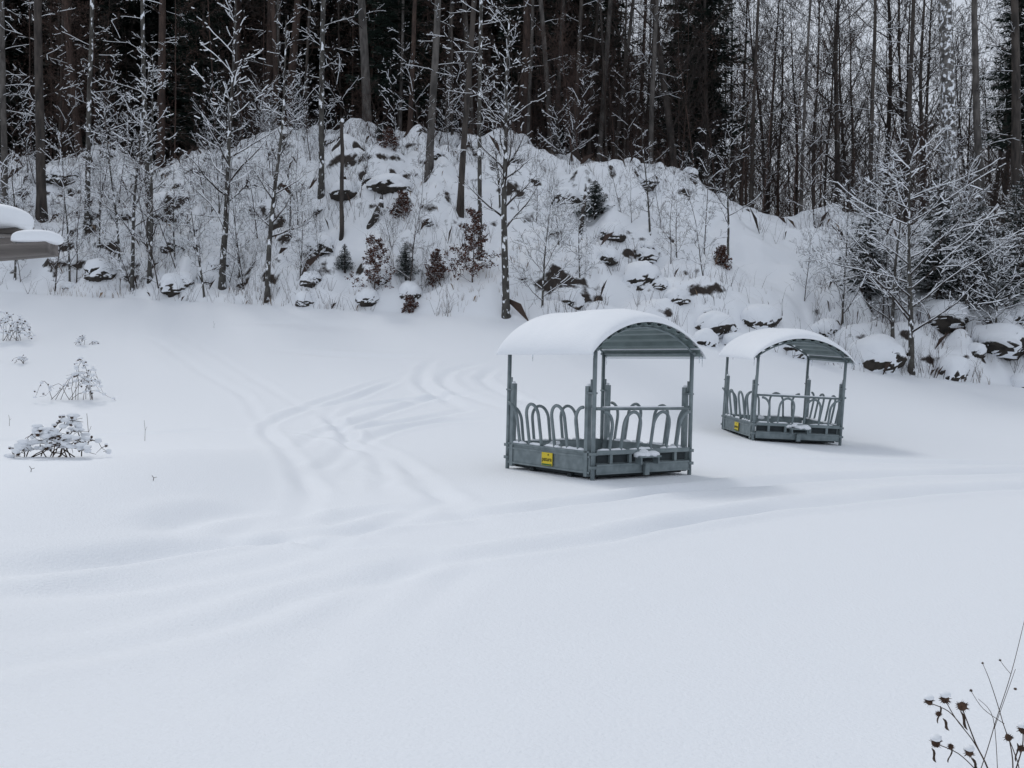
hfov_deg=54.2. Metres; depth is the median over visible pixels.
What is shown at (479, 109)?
tall tree
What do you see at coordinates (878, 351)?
boulder
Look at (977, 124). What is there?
tall tree
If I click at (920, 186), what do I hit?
sapling
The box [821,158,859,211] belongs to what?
sapling
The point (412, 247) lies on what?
sapling
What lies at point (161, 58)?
tall tree
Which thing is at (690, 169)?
sapling
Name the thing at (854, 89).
bare tree
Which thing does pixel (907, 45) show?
bare tree
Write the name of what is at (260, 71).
young beech
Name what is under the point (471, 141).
sapling
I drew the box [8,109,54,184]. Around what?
sapling
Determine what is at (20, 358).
burdock plant
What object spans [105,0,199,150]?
spruce tree
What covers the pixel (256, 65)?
young beech
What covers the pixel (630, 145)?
sapling
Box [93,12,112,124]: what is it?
young beech
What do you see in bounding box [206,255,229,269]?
boulder
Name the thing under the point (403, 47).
sapling
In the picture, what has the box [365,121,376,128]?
boulder
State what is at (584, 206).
broken trunk
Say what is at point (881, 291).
sapling
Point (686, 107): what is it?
sapling
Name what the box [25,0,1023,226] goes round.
sky
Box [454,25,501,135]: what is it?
young beech
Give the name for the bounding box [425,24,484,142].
sapling
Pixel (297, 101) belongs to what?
sapling
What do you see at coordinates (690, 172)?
boulder
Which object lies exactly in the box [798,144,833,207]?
sapling
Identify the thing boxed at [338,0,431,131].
spruce tree
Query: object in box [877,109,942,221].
sapling
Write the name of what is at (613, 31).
spruce tree
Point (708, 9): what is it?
spruce tree
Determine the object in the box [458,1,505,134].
young beech
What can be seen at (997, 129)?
bare tree
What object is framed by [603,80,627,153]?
sapling
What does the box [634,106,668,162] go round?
sapling
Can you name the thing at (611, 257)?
boulder
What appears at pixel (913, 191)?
sapling
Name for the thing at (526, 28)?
tree
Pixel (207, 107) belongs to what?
sapling
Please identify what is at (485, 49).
young beech
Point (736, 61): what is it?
sapling
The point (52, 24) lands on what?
young beech
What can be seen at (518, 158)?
boulder
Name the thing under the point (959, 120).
bare tree
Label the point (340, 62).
sapling
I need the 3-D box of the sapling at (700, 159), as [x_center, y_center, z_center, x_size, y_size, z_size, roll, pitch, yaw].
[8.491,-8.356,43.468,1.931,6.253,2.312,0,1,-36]
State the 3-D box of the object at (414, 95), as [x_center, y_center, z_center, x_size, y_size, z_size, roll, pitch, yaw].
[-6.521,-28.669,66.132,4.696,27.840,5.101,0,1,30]
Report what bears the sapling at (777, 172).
on the ground at (338, 536)
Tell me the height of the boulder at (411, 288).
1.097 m
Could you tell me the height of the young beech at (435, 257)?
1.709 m
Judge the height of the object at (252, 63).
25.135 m
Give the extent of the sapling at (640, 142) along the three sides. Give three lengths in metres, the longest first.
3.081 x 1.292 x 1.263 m
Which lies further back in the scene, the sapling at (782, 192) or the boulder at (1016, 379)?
the sapling at (782, 192)
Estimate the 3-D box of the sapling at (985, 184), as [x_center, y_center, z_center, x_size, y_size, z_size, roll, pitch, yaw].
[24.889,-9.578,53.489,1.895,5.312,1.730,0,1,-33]
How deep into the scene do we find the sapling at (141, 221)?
47.13 m
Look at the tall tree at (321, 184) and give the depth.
47.57 m
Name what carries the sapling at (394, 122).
on the ground at (338, 536)
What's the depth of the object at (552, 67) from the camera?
73.21 m
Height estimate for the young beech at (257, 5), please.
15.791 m
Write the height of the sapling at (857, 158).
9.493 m
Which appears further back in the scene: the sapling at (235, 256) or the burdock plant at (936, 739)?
the sapling at (235, 256)
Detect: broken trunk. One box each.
[339,116,343,240]
[366,192,383,228]
[579,187,586,234]
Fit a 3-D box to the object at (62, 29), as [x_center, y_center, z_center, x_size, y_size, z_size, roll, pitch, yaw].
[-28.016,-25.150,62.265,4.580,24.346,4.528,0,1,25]
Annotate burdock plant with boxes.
[0,311,35,340]
[3,413,111,457]
[11,354,27,363]
[33,357,114,399]
[75,334,98,344]
[923,623,1023,767]
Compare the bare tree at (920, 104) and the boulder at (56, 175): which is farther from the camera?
the bare tree at (920, 104)
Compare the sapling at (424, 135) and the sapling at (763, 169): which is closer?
the sapling at (424, 135)
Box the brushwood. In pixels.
[0,101,1023,382]
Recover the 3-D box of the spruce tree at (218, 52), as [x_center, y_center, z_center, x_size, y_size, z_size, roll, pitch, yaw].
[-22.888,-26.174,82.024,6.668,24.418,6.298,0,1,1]
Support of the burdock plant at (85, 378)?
on the ground at (338, 536)
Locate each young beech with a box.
[0,0,52,156]
[5,0,64,155]
[13,0,111,151]
[15,0,86,160]
[15,86,56,160]
[24,19,94,154]
[25,1,109,156]
[33,16,107,156]
[47,0,141,142]
[52,0,128,144]
[53,61,91,153]
[78,0,140,142]
[84,53,149,159]
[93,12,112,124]
[104,17,154,160]
[118,65,151,141]
[122,12,182,155]
[134,0,206,159]
[170,0,269,146]
[193,0,295,139]
[206,0,262,120]
[232,3,292,132]
[235,8,303,131]
[237,0,297,131]
[278,0,332,125]
[280,35,329,128]
[302,3,360,129]
[312,33,359,127]
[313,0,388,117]
[315,54,351,129]
[341,0,406,123]
[345,234,396,291]
[349,15,402,128]
[356,0,402,126]
[375,127,400,150]
[381,0,446,129]
[386,190,413,217]
[388,0,476,129]
[393,1,456,125]
[401,294,418,312]
[405,1,461,129]
[418,0,514,131]
[424,248,449,286]
[436,14,478,127]
[437,0,508,134]
[438,5,499,131]
[438,207,500,282]
[444,0,502,127]
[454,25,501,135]
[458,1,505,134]
[490,1,541,133]
[497,0,566,145]
[507,1,586,148]
[532,0,581,137]
[538,0,596,153]
[553,21,623,161]
[583,0,681,160]
[586,0,660,156]
[596,48,649,158]
[603,0,670,161]
[620,48,664,163]
[625,0,717,169]
[632,0,698,166]
[632,0,738,172]
[713,245,731,269]
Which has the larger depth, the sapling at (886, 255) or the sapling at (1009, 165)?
the sapling at (1009, 165)
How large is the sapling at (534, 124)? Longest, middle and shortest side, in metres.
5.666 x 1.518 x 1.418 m
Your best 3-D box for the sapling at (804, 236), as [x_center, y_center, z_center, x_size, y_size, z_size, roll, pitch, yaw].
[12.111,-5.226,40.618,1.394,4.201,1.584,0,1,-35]
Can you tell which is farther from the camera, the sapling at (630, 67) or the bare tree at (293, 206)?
the sapling at (630, 67)
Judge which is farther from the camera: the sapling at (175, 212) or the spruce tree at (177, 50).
the spruce tree at (177, 50)
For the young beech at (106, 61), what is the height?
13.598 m
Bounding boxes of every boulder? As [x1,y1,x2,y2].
[46,165,80,186]
[61,281,74,288]
[83,258,116,281]
[102,148,115,157]
[117,208,131,220]
[159,232,189,253]
[159,272,185,297]
[178,270,194,286]
[189,224,198,232]
[198,274,213,284]
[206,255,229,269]
[236,279,245,287]
[295,290,314,306]
[299,271,321,287]
[304,233,333,255]
[314,206,322,214]
[324,134,339,146]
[329,179,357,200]
[355,287,379,306]
[361,172,379,185]
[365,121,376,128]
[366,173,412,194]
[373,268,391,284]
[399,281,422,299]
[421,217,433,226]
[434,147,443,159]
[510,151,527,163]
[549,287,584,309]
[552,187,582,204]
[597,247,619,265]
[598,222,626,241]
[600,200,619,213]
[607,205,618,210]
[622,260,660,290]
[624,157,641,170]
[636,247,658,263]
[638,172,661,191]
[640,241,654,249]
[651,278,668,290]
[664,287,690,305]
[683,167,697,178]
[693,328,718,346]
[695,310,737,337]
[703,307,717,312]
[721,332,744,345]
[740,303,781,329]
[779,343,812,360]
[811,318,839,336]
[847,333,906,373]
[916,299,970,334]
[936,354,969,381]
[967,323,1023,360]
[968,342,986,358]
[1007,297,1023,324]
[1010,372,1023,387]
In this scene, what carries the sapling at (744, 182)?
on the ground at (338, 536)
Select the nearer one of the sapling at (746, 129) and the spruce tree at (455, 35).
the sapling at (746, 129)
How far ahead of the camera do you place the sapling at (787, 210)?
68.17 m
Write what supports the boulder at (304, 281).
on the ground at (338, 536)
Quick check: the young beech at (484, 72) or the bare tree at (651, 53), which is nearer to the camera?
the young beech at (484, 72)
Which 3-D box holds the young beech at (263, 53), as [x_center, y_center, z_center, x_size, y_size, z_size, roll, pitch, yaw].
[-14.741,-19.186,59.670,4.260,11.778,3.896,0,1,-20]
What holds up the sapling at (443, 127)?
on the ground at (338, 536)
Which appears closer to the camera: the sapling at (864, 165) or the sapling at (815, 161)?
the sapling at (815, 161)
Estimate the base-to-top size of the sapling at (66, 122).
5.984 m
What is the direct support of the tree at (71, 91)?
on the ground at (338, 536)
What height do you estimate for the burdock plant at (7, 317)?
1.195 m
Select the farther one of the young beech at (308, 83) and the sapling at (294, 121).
the young beech at (308, 83)
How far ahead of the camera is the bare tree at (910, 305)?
37.00 m
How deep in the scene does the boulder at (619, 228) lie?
42.48 m
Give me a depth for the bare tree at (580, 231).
39.69 m
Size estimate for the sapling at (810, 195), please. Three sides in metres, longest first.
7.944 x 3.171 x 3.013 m
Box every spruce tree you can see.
[0,0,31,154]
[0,0,59,163]
[4,2,34,156]
[27,0,71,154]
[43,0,74,156]
[43,0,116,160]
[62,0,196,164]
[63,0,121,155]
[80,0,191,165]
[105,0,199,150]
[129,0,198,163]
[153,0,254,147]
[166,9,189,119]
[176,3,217,146]
[192,0,299,148]
[200,0,246,146]
[221,0,285,137]
[247,0,360,136]
[253,0,317,120]
[311,0,351,129]
[312,4,342,126]
[326,0,371,114]
[330,0,367,127]
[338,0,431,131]
[344,0,407,125]
[345,0,447,129]
[349,2,407,127]
[394,0,460,128]
[420,0,502,135]
[437,0,522,130]
[491,0,573,113]
[498,0,581,156]
[499,9,560,133]
[532,0,600,160]
[567,2,610,145]
[578,0,648,159]
[645,0,760,185]
[647,0,711,174]
[654,0,721,193]
[685,11,735,198]
[973,0,1023,152]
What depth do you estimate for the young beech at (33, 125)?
69.36 m
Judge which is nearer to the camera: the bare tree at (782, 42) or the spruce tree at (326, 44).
the bare tree at (782, 42)
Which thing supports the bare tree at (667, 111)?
on the ground at (338, 536)
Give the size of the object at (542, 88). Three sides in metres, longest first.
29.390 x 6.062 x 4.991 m
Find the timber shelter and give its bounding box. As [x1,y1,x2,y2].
[0,204,63,260]
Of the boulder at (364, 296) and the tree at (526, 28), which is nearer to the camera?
the boulder at (364, 296)
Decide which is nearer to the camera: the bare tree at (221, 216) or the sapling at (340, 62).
the bare tree at (221, 216)
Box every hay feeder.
[496,309,705,480]
[719,328,855,445]
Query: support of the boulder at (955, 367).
on the ground at (338, 536)
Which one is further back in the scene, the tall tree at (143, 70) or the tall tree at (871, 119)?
the tall tree at (871, 119)
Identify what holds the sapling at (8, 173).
on the ground at (338, 536)
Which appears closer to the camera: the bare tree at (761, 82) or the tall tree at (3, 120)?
the tall tree at (3, 120)
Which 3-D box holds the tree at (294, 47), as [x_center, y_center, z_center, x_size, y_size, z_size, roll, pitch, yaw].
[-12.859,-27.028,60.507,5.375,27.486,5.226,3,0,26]
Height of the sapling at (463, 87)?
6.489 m
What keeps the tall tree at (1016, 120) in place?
on the ground at (338, 536)
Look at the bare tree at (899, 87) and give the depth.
64.77 m
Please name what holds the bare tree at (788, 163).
on the ground at (338, 536)
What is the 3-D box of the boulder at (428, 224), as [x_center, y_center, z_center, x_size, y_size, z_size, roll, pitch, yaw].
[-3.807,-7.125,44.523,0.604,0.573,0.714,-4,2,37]
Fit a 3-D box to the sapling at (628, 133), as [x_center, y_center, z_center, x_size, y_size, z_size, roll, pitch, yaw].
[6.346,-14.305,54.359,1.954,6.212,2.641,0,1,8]
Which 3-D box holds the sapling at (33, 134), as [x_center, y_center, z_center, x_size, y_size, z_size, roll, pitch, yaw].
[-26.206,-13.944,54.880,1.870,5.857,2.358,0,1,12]
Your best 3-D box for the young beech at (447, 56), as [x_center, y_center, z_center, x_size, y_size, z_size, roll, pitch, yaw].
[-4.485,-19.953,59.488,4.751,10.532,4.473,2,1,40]
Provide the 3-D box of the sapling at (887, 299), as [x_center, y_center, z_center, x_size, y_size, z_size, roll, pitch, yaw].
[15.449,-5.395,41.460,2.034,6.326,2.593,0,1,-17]
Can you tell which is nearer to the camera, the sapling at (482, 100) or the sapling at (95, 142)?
the sapling at (95, 142)
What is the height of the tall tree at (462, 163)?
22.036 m
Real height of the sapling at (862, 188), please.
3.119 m
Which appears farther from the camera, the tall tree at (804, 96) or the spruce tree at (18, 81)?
the spruce tree at (18, 81)
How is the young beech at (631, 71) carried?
on the ground at (338, 536)
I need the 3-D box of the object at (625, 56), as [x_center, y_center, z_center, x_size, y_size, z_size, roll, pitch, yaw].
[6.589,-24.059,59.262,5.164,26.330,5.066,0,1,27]
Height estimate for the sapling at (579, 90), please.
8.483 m
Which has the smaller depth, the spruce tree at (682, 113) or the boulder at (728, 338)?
the boulder at (728, 338)
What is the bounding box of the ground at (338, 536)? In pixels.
[0,118,1023,767]
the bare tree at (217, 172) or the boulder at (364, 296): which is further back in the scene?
the bare tree at (217, 172)
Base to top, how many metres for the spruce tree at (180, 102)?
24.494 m
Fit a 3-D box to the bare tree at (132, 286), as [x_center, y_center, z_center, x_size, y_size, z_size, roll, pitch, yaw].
[-16.675,-9.488,44.043,3.066,11.256,4.538,0,1,0]
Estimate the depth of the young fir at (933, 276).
42.12 m
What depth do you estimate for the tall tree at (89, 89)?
48.27 m
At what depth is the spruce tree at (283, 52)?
70.65 m
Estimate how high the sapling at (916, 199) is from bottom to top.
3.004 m
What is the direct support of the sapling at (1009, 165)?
on the ground at (338, 536)
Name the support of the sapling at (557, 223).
on the ground at (338, 536)
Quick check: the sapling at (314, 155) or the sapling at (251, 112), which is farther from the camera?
the sapling at (251, 112)
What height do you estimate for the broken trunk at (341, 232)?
5.745 m
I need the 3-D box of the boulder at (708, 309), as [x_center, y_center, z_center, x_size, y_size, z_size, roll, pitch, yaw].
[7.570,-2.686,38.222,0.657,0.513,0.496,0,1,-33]
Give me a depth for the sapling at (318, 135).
49.45 m
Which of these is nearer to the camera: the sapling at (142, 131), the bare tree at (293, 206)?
the bare tree at (293, 206)
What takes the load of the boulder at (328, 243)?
on the ground at (338, 536)
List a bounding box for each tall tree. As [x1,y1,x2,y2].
[0,0,56,204]
[0,0,82,222]
[54,0,134,229]
[92,0,179,251]
[128,0,194,167]
[243,0,312,127]
[288,0,361,198]
[337,0,384,121]
[400,0,463,182]
[426,0,504,217]
[442,0,513,260]
[501,0,572,153]
[562,0,601,150]
[625,0,686,163]
[720,0,795,207]
[774,0,844,212]
[830,0,916,209]
[870,0,938,222]
[930,0,1019,231]
[938,0,960,228]
[980,0,1023,232]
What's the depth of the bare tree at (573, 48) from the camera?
73.81 m
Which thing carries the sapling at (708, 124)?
on the ground at (338, 536)
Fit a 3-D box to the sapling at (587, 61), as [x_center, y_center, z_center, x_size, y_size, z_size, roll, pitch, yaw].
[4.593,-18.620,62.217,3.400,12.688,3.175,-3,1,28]
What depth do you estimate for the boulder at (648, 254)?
42.19 m
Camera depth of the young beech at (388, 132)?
49.09 m
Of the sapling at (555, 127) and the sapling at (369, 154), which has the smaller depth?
the sapling at (369, 154)
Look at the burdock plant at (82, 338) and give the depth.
36.18 m
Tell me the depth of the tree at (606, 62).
58.89 m
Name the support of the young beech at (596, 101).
on the ground at (338, 536)
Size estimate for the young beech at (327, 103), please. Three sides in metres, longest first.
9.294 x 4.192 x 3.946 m
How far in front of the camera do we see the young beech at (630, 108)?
60.37 m
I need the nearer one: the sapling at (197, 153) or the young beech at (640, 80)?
the sapling at (197, 153)
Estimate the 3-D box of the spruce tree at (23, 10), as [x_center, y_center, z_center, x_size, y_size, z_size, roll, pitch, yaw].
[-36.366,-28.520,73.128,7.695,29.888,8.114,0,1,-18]
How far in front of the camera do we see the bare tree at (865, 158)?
118.07 m
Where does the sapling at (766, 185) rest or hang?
on the ground at (338, 536)
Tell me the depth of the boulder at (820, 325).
39.31 m
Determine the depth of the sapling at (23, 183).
47.05 m
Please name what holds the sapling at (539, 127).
on the ground at (338, 536)
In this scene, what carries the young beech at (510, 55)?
on the ground at (338, 536)
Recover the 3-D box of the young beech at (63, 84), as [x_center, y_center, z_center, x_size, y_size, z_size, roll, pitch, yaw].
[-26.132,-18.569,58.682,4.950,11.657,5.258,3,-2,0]
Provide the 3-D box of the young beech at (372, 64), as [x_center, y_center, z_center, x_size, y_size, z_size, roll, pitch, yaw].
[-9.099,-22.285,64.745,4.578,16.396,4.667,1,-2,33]
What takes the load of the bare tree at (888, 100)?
on the ground at (338, 536)
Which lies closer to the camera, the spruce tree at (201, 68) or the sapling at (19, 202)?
the sapling at (19, 202)
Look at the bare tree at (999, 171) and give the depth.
71.78 m
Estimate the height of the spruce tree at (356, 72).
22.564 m
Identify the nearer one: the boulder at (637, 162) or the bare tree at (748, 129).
the boulder at (637, 162)
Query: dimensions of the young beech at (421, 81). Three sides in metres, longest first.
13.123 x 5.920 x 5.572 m
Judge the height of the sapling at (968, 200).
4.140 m
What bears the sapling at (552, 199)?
on the ground at (338, 536)
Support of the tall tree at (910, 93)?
on the ground at (338, 536)
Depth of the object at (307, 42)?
59.35 m
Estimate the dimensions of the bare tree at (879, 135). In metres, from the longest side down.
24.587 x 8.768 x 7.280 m
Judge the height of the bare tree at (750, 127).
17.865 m
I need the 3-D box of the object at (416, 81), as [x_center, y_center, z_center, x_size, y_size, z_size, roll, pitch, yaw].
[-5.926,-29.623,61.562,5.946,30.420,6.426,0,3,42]
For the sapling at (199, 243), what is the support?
on the ground at (338, 536)
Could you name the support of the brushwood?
on the ground at (338, 536)
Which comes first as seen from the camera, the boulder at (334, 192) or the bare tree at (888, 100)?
the boulder at (334, 192)
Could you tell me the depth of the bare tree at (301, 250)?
42.06 m
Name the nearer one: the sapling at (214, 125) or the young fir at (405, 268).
the young fir at (405, 268)
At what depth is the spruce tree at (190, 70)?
91.33 m
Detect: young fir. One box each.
[333,244,355,272]
[374,123,384,140]
[392,243,419,280]
[573,180,614,219]
[837,191,914,300]
[896,172,989,295]
[933,199,1023,309]
[978,172,1023,296]
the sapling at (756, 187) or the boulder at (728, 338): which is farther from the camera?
the sapling at (756, 187)
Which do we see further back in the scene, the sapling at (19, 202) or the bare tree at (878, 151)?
the bare tree at (878, 151)
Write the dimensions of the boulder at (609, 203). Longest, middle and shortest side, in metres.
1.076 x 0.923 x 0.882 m
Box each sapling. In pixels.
[0,78,32,175]
[0,141,26,237]
[0,198,30,281]
[1,183,34,260]
[6,150,47,225]
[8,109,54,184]
[9,66,48,172]
[10,148,35,207]
[18,77,58,164]
[38,148,90,290]
[45,77,84,162]
[51,134,105,282]
[75,100,120,183]
[76,33,143,153]
[84,51,132,151]
[85,89,133,204]
[88,217,142,284]
[92,133,119,208]
[94,131,120,188]
[96,78,151,202]
[114,133,183,287]
[117,92,159,190]
[117,134,189,267]
[128,167,143,195]
[129,113,162,163]
[131,206,145,236]
[133,104,156,159]
[155,116,186,166]
[170,178,190,235]
[177,116,217,192]
[177,210,213,263]
[180,156,209,202]
[190,67,226,146]
[195,131,223,209]
[197,95,225,150]
[199,69,253,188]
[202,127,217,170]
[212,95,251,148]
[213,174,258,288]
[216,91,239,146]
[219,131,269,237]
[226,228,253,282]
[232,85,249,151]
[233,77,267,137]
[240,68,269,145]
[243,74,280,138]
[249,74,281,174]
[249,217,268,259]
[249,250,262,290]
[251,139,271,198]
[253,75,291,176]
[254,100,282,135]
[260,99,289,175]
[272,71,309,129]
[277,111,314,224]
[283,101,304,136]
[283,220,309,267]
[285,52,318,157]
[287,80,308,126]
[290,63,316,128]
[296,1,362,119]
[303,196,325,258]
[305,261,320,280]
[309,88,343,137]
[309,113,328,159]
[309,139,325,171]
[344,110,387,195]
[347,84,389,143]
[353,120,374,167]
[356,69,395,129]
[368,201,401,245]
[373,58,405,143]
[374,137,448,288]
[388,22,429,123]
[412,95,443,177]
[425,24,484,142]
[436,60,457,151]
[437,107,455,144]
[442,33,482,139]
[446,85,487,155]
[452,91,474,145]
[468,72,504,131]
[472,69,497,134]
[489,85,518,123]
[493,73,532,146]
[498,22,562,148]
[510,43,556,148]
[521,11,559,154]
[523,129,558,220]
[531,0,598,160]
[531,92,541,146]
[532,108,553,149]
[534,146,572,243]
[535,97,575,157]
[540,201,573,244]
[543,171,560,227]
[544,30,607,150]
[555,41,595,150]
[556,51,600,164]
[559,31,613,156]
[563,53,599,157]
[565,1,610,159]
[569,55,600,149]
[571,12,648,159]
[580,238,594,274]
[582,49,644,161]
[593,37,627,158]
[595,136,631,211]
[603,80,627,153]
[607,82,657,159]
[611,65,644,157]
[613,50,649,161]
[614,153,639,222]
[622,131,645,163]
[628,122,656,162]
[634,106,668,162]
[636,0,689,164]
[637,90,677,166]
[640,147,668,225]
[647,9,716,176]
[650,175,694,257]
[653,138,676,162]
[653,162,685,263]
[666,44,752,193]
[670,161,717,275]
[674,143,687,167]
[677,119,726,254]
[677,146,699,193]
[693,132,726,192]
[703,89,750,200]
[710,17,774,206]
[719,148,758,205]
[723,40,763,205]
[729,172,764,207]
[730,156,764,206]
[738,127,793,216]
[738,144,767,211]
[744,134,765,208]
[745,13,807,212]
[747,147,777,211]
[750,117,783,213]
[756,99,794,216]
[759,123,787,213]
[768,24,822,215]
[768,173,796,216]
[775,180,798,216]
[785,93,833,224]
[787,5,856,208]
[789,206,828,300]
[795,150,829,209]
[795,170,823,212]
[796,88,853,213]
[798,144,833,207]
[799,118,828,208]
[803,89,876,207]
[816,75,863,208]
[817,182,833,204]
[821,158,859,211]
[822,66,875,211]
[833,117,880,209]
[835,157,859,211]
[841,151,861,211]
[841,159,880,210]
[843,133,907,232]
[845,171,861,212]
[848,126,885,211]
[849,182,923,318]
[850,163,881,215]
[850,209,875,240]
[864,117,918,213]
[865,190,907,317]
[867,140,899,212]
[869,251,901,322]
[877,107,934,220]
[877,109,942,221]
[880,121,907,218]
[891,145,930,223]
[893,155,928,223]
[897,151,930,223]
[904,173,935,216]
[910,173,924,222]
[912,109,942,220]
[920,123,943,213]
[920,140,941,215]
[944,164,992,233]
[953,141,1000,232]
[958,115,1009,222]
[960,181,1002,222]
[964,153,997,223]
[984,151,998,232]
[988,173,1022,233]
[993,176,1010,235]
[996,121,1023,215]
[996,134,1023,215]
[996,144,1023,222]
[996,189,1023,295]
[998,166,1023,297]
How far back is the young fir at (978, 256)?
41.51 m
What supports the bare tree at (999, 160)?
on the ground at (338, 536)
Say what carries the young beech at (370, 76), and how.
on the ground at (338, 536)
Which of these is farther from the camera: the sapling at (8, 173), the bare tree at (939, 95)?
the bare tree at (939, 95)
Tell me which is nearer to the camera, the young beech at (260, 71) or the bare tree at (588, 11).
the young beech at (260, 71)
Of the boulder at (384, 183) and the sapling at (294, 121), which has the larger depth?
the sapling at (294, 121)
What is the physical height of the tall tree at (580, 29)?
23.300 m
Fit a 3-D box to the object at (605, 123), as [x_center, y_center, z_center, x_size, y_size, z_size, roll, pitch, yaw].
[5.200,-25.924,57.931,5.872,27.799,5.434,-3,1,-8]
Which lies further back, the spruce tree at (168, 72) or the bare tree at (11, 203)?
the spruce tree at (168, 72)
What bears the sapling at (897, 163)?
on the ground at (338, 536)
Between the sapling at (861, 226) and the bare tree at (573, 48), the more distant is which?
the bare tree at (573, 48)
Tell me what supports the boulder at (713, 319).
on the ground at (338, 536)
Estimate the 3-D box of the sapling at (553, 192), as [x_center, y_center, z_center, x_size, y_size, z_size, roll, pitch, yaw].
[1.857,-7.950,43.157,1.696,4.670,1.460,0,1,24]
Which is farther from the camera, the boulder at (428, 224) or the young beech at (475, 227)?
the boulder at (428, 224)
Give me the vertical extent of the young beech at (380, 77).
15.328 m
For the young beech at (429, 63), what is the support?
on the ground at (338, 536)
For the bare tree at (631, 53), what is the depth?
83.28 m
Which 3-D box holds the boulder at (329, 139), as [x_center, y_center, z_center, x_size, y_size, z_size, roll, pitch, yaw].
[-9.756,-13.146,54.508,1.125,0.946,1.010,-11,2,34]
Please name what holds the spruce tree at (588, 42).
on the ground at (338, 536)
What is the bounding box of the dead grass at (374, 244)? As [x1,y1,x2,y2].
[8,116,1011,383]
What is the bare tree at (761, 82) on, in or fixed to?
on the ground at (338, 536)
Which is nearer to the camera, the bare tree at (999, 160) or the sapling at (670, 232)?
the sapling at (670, 232)
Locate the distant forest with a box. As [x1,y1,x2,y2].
[7,0,601,120]
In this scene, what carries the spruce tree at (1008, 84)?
on the ground at (338, 536)
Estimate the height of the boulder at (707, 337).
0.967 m
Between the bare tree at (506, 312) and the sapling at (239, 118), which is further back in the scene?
the sapling at (239, 118)
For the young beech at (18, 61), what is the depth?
71.06 m
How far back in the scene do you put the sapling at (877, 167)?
50.35 m
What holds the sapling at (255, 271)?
on the ground at (338, 536)
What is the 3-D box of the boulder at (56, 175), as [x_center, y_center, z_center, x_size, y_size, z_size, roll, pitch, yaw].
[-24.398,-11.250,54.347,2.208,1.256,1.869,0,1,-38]
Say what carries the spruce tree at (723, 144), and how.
on the ground at (338, 536)
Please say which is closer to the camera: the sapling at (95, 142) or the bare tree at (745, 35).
the sapling at (95, 142)
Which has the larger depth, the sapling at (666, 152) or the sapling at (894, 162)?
the sapling at (666, 152)
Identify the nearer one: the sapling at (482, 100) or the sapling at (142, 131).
the sapling at (482, 100)
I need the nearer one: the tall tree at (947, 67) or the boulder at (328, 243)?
the boulder at (328, 243)
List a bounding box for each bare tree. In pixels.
[0,150,33,280]
[30,130,96,281]
[69,149,124,250]
[80,90,140,260]
[93,47,181,291]
[110,46,186,283]
[143,161,202,260]
[178,0,296,289]
[178,174,222,297]
[182,131,244,214]
[206,169,262,279]
[242,9,315,302]
[265,142,312,234]
[283,187,317,279]
[454,0,549,318]
[474,78,512,209]
[509,177,594,307]
[537,0,605,147]
[543,193,602,278]
[550,0,628,150]
[586,0,652,149]
[590,1,682,150]
[600,0,743,166]
[621,0,679,148]
[629,0,748,179]
[632,123,662,235]
[633,3,668,133]
[637,0,766,189]
[645,0,700,172]
[685,0,784,200]
[689,99,760,258]
[692,2,763,207]
[694,0,787,204]
[697,0,801,205]
[717,0,820,214]
[718,0,809,213]
[725,0,834,216]
[729,55,766,210]
[757,0,878,208]
[759,0,833,215]
[760,0,891,204]
[760,84,811,215]
[776,0,889,206]
[783,146,810,210]
[788,115,840,210]
[795,0,924,211]
[799,185,897,325]
[800,94,1023,374]
[803,0,898,206]
[806,0,983,219]
[819,158,957,338]
[826,133,860,205]
[842,69,889,209]
[843,0,998,222]
[855,116,890,218]
[856,0,970,216]
[856,100,896,210]
[857,0,985,214]
[857,77,896,215]
[868,0,988,215]
[913,2,1007,228]
[914,19,987,224]
[915,9,996,212]
[919,123,975,228]
[926,71,970,196]
[931,0,1022,227]
[935,209,1023,327]
[936,1,1022,235]
[938,212,1023,323]
[957,19,1022,226]
[959,8,1023,233]
[960,6,1023,227]
[974,48,1022,234]
[977,3,1023,175]
[981,39,1022,224]
[986,42,1023,207]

